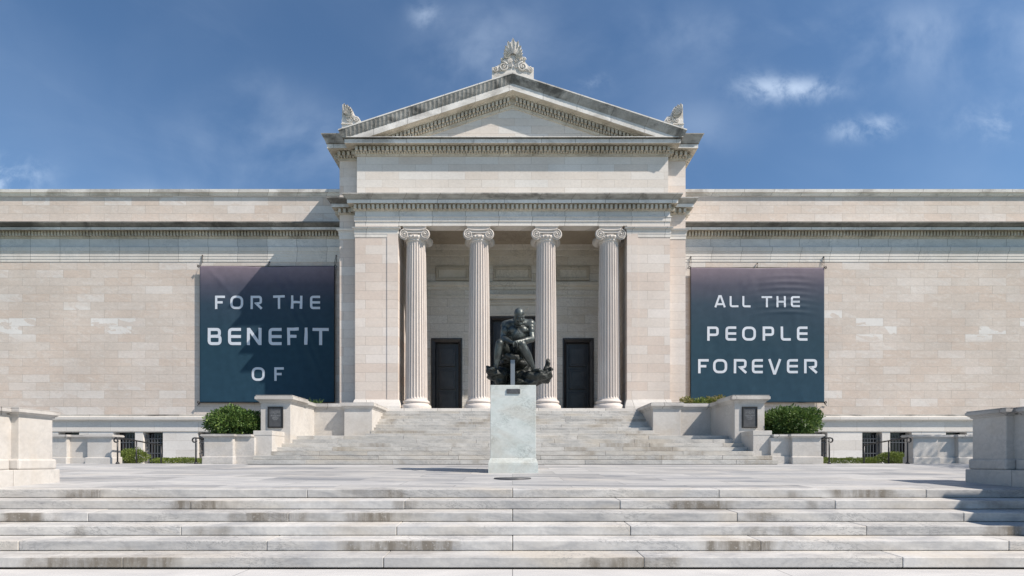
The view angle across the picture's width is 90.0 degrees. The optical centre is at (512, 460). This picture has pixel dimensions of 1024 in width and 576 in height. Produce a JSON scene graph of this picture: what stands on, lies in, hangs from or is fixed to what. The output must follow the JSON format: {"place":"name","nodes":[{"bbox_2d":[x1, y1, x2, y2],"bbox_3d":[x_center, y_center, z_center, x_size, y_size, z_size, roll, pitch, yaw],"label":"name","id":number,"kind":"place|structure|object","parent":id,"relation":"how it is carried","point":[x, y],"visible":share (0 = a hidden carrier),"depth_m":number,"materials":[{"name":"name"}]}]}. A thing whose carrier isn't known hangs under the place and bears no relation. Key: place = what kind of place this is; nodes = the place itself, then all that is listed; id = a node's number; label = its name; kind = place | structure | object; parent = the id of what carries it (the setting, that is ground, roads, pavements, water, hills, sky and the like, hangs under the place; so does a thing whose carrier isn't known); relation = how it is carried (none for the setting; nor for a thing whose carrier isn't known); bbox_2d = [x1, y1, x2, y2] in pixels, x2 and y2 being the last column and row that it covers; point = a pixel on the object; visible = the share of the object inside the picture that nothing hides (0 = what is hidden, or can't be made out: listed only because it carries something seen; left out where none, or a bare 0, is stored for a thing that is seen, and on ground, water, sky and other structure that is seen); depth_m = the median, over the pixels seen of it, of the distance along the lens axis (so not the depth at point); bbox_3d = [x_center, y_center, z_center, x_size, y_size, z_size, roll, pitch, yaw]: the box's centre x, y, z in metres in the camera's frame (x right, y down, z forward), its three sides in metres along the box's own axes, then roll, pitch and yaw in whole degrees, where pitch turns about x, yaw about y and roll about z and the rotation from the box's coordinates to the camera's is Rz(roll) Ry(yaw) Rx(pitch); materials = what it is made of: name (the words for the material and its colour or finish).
{"place":"outdoors","nodes":[
{"label":"outdoors","id":0,"kind":"place"},
{"bbox_2d":[0,569,1023,575],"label":"pavement","id":1,"kind":"structure","parent":0,"point":[511,572],"depth_m":6.80,"materials":[{"name":"stone"}]},
{"bbox_2d":[0,487,1023,568],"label":"front steps","id":2,"kind":"structure","parent":1,"relation":"on","point":[450,528],"depth_m":7.80,"materials":[{"name":"stone"}]},
{"bbox_2d":[0,0,1023,188],"label":"sky","id":3,"kind":"structure","parent":0,"point":[95,94],"materials":[{"name":"blue"}]},
{"bbox_2d":[1,463,1023,542],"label":"terrace","id":4,"kind":"structure","parent":0,"point":[823,475],"depth_m":12.26,"materials":[{"name":"stone"}]},
{"bbox_2d":[0,406,59,487],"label":"stair wall","id":5,"kind":"structure","parent":4,"relation":"on","point":[26,446],"depth_m":9.92,"materials":[{"name":"white stone"}]},
{"bbox_2d":[247,436,777,464],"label":"steps","id":6,"kind":"structure","parent":4,"relation":"on","point":[475,450],"depth_m":19.20,"materials":[{"name":"stone"}]},
{"bbox_2d":[253,431,284,454],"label":"marble block","id":7,"kind":"structure","parent":6,"relation":"on","point":[267,442],"depth_m":19.16,"materials":[{"name":"white stone"}]},
{"bbox_2d":[255,395,308,442],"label":"stair pier","id":8,"kind":"structure","parent":6,"relation":"on","point":[282,413],"depth_m":20.20,"materials":[{"name":"white stone"}]},
{"bbox_2d":[304,402,343,435],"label":"landing wall","id":9,"kind":"structure","parent":6,"relation":"on","point":[323,419],"depth_m":22.65,"materials":[{"name":"white stone"}]},
{"bbox_2d":[341,402,387,435],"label":"cheek wall","id":10,"kind":"structure","parent":6,"relation":"on","point":[361,418],"depth_m":22.32,"materials":[{"name":"white stone"}]},
{"bbox_2d":[365,411,659,435],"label":"steps","id":11,"kind":"structure","parent":6,"relation":"on","point":[477,423],"depth_m":23.20,"materials":[{"name":"stone"}]},
{"bbox_2d":[637,402,683,435],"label":"cheek wall","id":12,"kind":"structure","parent":6,"relation":"on","point":[663,418],"depth_m":22.32,"materials":[{"name":"white stone"}]},
{"bbox_2d":[681,402,720,435],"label":"landing wall","id":13,"kind":"structure","parent":6,"relation":"on","point":[700,419],"depth_m":22.65,"materials":[{"name":"white stone"}]},
{"bbox_2d":[716,395,770,442],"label":"stair pier","id":14,"kind":"structure","parent":6,"relation":"on","point":[741,413],"depth_m":20.20,"materials":[{"name":"white stone"}]},
{"bbox_2d":[741,431,771,454],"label":"marble block","id":15,"kind":"structure","parent":6,"relation":"on","point":[757,442],"depth_m":19.16,"materials":[{"name":"white stone"}]},
{"bbox_2d":[488,385,537,472],"bbox_3d":[0.015,-0.791,14.195,1.320,2.437,1.330,0,0,0],"label":"pedestal","id":16,"kind":"object","parent":4,"relation":"on","point":[512,428],"visible":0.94,"depth_m":13.60,"materials":[{"name":"stone"}]},
{"bbox_2d":[486,308,552,385],"bbox_3d":[0.200,-3.064,14.232,1.849,2.109,1.509,0,0,0],"label":"statue","id":17,"kind":"object","parent":16,"relation":"on","point":[515,363],"visible":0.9,"depth_m":13.90,"materials":[{"name":"brown metal"}]},
{"bbox_2d":[965,407,1023,486],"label":"stair wall","id":18,"kind":"structure","parent":4,"relation":"on","point":[998,446],"depth_m":9.94,"materials":[{"name":"white stone"}]},
{"bbox_2d":[494,477,530,479],"bbox_3d":[0.000,0.419,11.550,0.840,0.076,0.840,0,0,0],"label":"drain cover","id":19,"kind":"object","parent":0,"point":[512,478],"visible":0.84,"depth_m":11.24,"materials":[{"name":"grey metal"}]},
{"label":"basement path","id":20,"kind":"structure","parent":0,"visible":0},
{"bbox_2d":[52,434,124,463],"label":"terrace parapet","id":21,"kind":"structure","parent":20,"relation":"on","point":[89,449],"depth_m":19.20,"materials":[{"name":"white stone"}]},
{"bbox_2d":[120,447,150,462],"bbox_3d":[-16.683,-0.112,22.607,1.275,1.060,1.208,0,0,-35],"label":"bush","id":22,"kind":"object","parent":20,"relation":"on","point":[127,456],"visible":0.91,"depth_m":22.44,"materials":[{"name":"green plant"}]},
{"bbox_2d":[113,437,161,463],"bbox_3d":[-14.665,-0.231,20.105,0.220,1.276,2.439,0,0,0],"label":"handrail","id":23,"kind":"object","parent":20,"relation":"on","point":[117,441],"visible":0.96,"depth_m":19.88,"materials":[{"name":"black metal"}]},
{"bbox_2d":[149,457,201,462],"bbox_3d":[-14.717,0.105,22.579,2.249,0.576,0.825,0,0,0],"label":"box hedge","id":24,"kind":"object","parent":20,"relation":"on","point":[174,460],"visible":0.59,"depth_m":22.37,"materials":[{"name":"green plant"}]},
{"bbox_2d":[192,437,203,463],"bbox_3d":[-11.765,-0.231,20.105,0.220,1.276,2.439,0,0,0],"label":"handrail","id":25,"kind":"object","parent":20,"relation":"on","point":[195,442],"visible":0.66,"depth_m":18.93,"materials":[{"name":"black metal"}]},
{"bbox_2d":[200,434,255,463],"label":"planter wall","id":26,"kind":"structure","parent":20,"relation":"on","point":[229,448],"depth_m":18.85,"materials":[{"name":"white stone"}]},
{"bbox_2d":[201,403,260,433],"bbox_3d":[-11.130,-1.511,20.566,2.444,1.584,2.267,0,0,0],"label":"round shrub","id":27,"kind":"object","parent":26,"relation":"in","point":[233,419],"visible":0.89,"depth_m":20.04,"materials":[{"name":"green plant"}]},
{"bbox_2d":[769,434,824,463],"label":"planter wall","id":28,"kind":"structure","parent":20,"relation":"on","point":[794,448],"depth_m":18.85,"materials":[{"name":"white stone"}]},
{"bbox_2d":[764,403,825,433],"bbox_3d":[11.236,-1.531,20.632,2.387,1.612,2.325,0,0,-42],"label":"round shrub","id":29,"kind":"object","parent":28,"relation":"in","point":[791,419],"visible":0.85,"depth_m":20.05,"materials":[{"name":"green plant"}]},
{"bbox_2d":[821,437,833,463],"bbox_3d":[11.765,-0.231,20.105,0.220,1.276,2.439,0,0,0],"label":"handrail","id":30,"kind":"object","parent":20,"relation":"on","point":[829,442],"visible":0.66,"depth_m":18.93,"materials":[{"name":"black metal"}]},
{"bbox_2d":[823,457,881,462],"bbox_3d":[14.849,0.104,22.587,2.547,0.612,0.810,0,0,0],"label":"box hedge","id":31,"kind":"object","parent":20,"relation":"on","point":[852,459],"visible":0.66,"depth_m":22.40,"materials":[{"name":"green plant"}]},
{"bbox_2d":[863,437,911,463],"bbox_3d":[14.665,-0.231,20.105,0.220,1.276,2.439,0,0,0],"label":"handrail","id":32,"kind":"object","parent":20,"relation":"on","point":[907,441],"visible":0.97,"depth_m":19.89,"materials":[{"name":"black metal"}]},
{"bbox_2d":[874,451,904,462],"bbox_3d":[16.754,-0.017,22.612,1.358,0.871,1.203,0,0,0],"label":"bush","id":33,"kind":"object","parent":20,"relation":"on","point":[898,456],"visible":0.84,"depth_m":22.41,"materials":[{"name":"green plant"}]},
{"bbox_2d":[901,434,972,463],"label":"terrace parapet","id":34,"kind":"structure","parent":20,"relation":"on","point":[935,449],"depth_m":19.20,"materials":[{"name":"white stone"}]},
{"bbox_3d":[8.440,-1.200,24.200,2.280,2.414,2.360,0,0,0],"label":"flower bed","id":35,"kind":"object","parent":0,"visible":0},
{"bbox_2d":[679,394,725,402],"bbox_3d":[8.708,-2.539,23.532,2.292,1.000,1.241,0,0,0],"label":"leafy plant","id":36,"kind":"object","parent":35,"relation":"in","point":[704,399],"visible":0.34,"depth_m":23.30,"materials":[{"name":"green plant"}]},
{"bbox_3d":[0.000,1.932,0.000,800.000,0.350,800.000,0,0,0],"label":"ground","id":37,"kind":"structure","parent":0,"visible":0},
{"bbox_2d":[0,39,1023,462],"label":"museum building","id":38,"kind":"structure","parent":37,"relation":"on","point":[454,229],"depth_m":28.00,"materials":[{"name":"stone"}]},
{"bbox_2d":[120,433,134,462],"bbox_3d":[-21.256,-0.226,28.341,1.184,2.665,0.419,0,0,0],"label":"basement window","id":39,"kind":"structure","parent":38,"relation":"in","point":[124,443],"depth_m":28.47,"materials":[{"name":"black glass"}]},
{"bbox_2d":[145,433,162,462],"bbox_3d":[-19.682,-0.226,28.341,1.091,2.665,0.419,0,0,0],"label":"basement window","id":40,"kind":"structure","parent":38,"relation":"in","point":[157,438],"depth_m":28.47,"materials":[{"name":"black glass"}]},
{"bbox_2d":[199,433,213,457],"bbox_3d":[-16.690,-0.226,28.341,1.091,2.665,0.419,0,0,0],"label":"basement window","id":41,"kind":"structure","parent":38,"relation":"in","point":[200,442],"depth_m":28.15,"materials":[{"name":"black glass"}]},
{"bbox_2d":[197,255,336,405],"bbox_3d":[-13.385,-7.122,27.875,7.719,8.242,0.310,0,0,0],"label":"banner","id":42,"kind":"object","parent":38,"relation":"hanging from","point":[267,330],"visible":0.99,"depth_m":27.84,"materials":[{"name":"blue fabric"}]},
{"bbox_2d":[431,338,461,407],"bbox_3d":[-3.640,-4.643,28.485,1.714,4.236,0.510,0,0,0],"label":"door","id":43,"kind":"structure","parent":38,"relation":"in","point":[446,353],"depth_m":28.48,"materials":[{"name":"brown metal"}]},
{"bbox_2d":[490,316,534,384],"bbox_3d":[0.000,-5.240,28.485,2.520,5.431,0.510,0,0,0],"label":"door","id":44,"kind":"structure","parent":38,"relation":"in","point":[495,323],"depth_m":28.39,"materials":[{"name":"brown metal"}]},
{"bbox_2d":[563,338,593,407],"bbox_3d":[3.624,-4.643,28.485,1.714,4.236,0.510,0,0,0],"label":"door","id":45,"kind":"structure","parent":38,"relation":"in","point":[578,353],"depth_m":28.48,"materials":[{"name":"brown metal"}]},
{"bbox_2d":[687,256,826,405],"bbox_3d":[13.348,-7.084,27.909,7.672,8.162,0.243,0,0,0],"label":"banner","id":46,"kind":"object","parent":38,"relation":"hanging from","point":[755,330],"visible":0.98,"depth_m":27.84,"materials":[{"name":"blue fabric"}]},
{"bbox_2d":[814,433,825,456],"bbox_3d":[16.690,-0.226,28.341,1.091,2.665,0.419,0,0,0],"label":"basement window","id":47,"kind":"structure","parent":38,"relation":"in","point":[822,442],"depth_m":28.15,"materials":[{"name":"black glass"}]},
{"bbox_2d":[862,433,880,460],"bbox_3d":[19.682,-0.226,28.341,1.091,2.665,0.419,0,0,0],"label":"basement window","id":48,"kind":"structure","parent":38,"relation":"in","point":[867,438],"depth_m":28.47,"materials":[{"name":"black glass"}]},
{"bbox_2d":[890,433,904,462],"bbox_3d":[21.256,-0.226,28.341,1.184,2.665,0.419,0,0,0],"label":"basement window","id":49,"kind":"structure","parent":38,"relation":"in","point":[896,445],"depth_m":28.47,"materials":[{"name":"black glass"}]}
]}

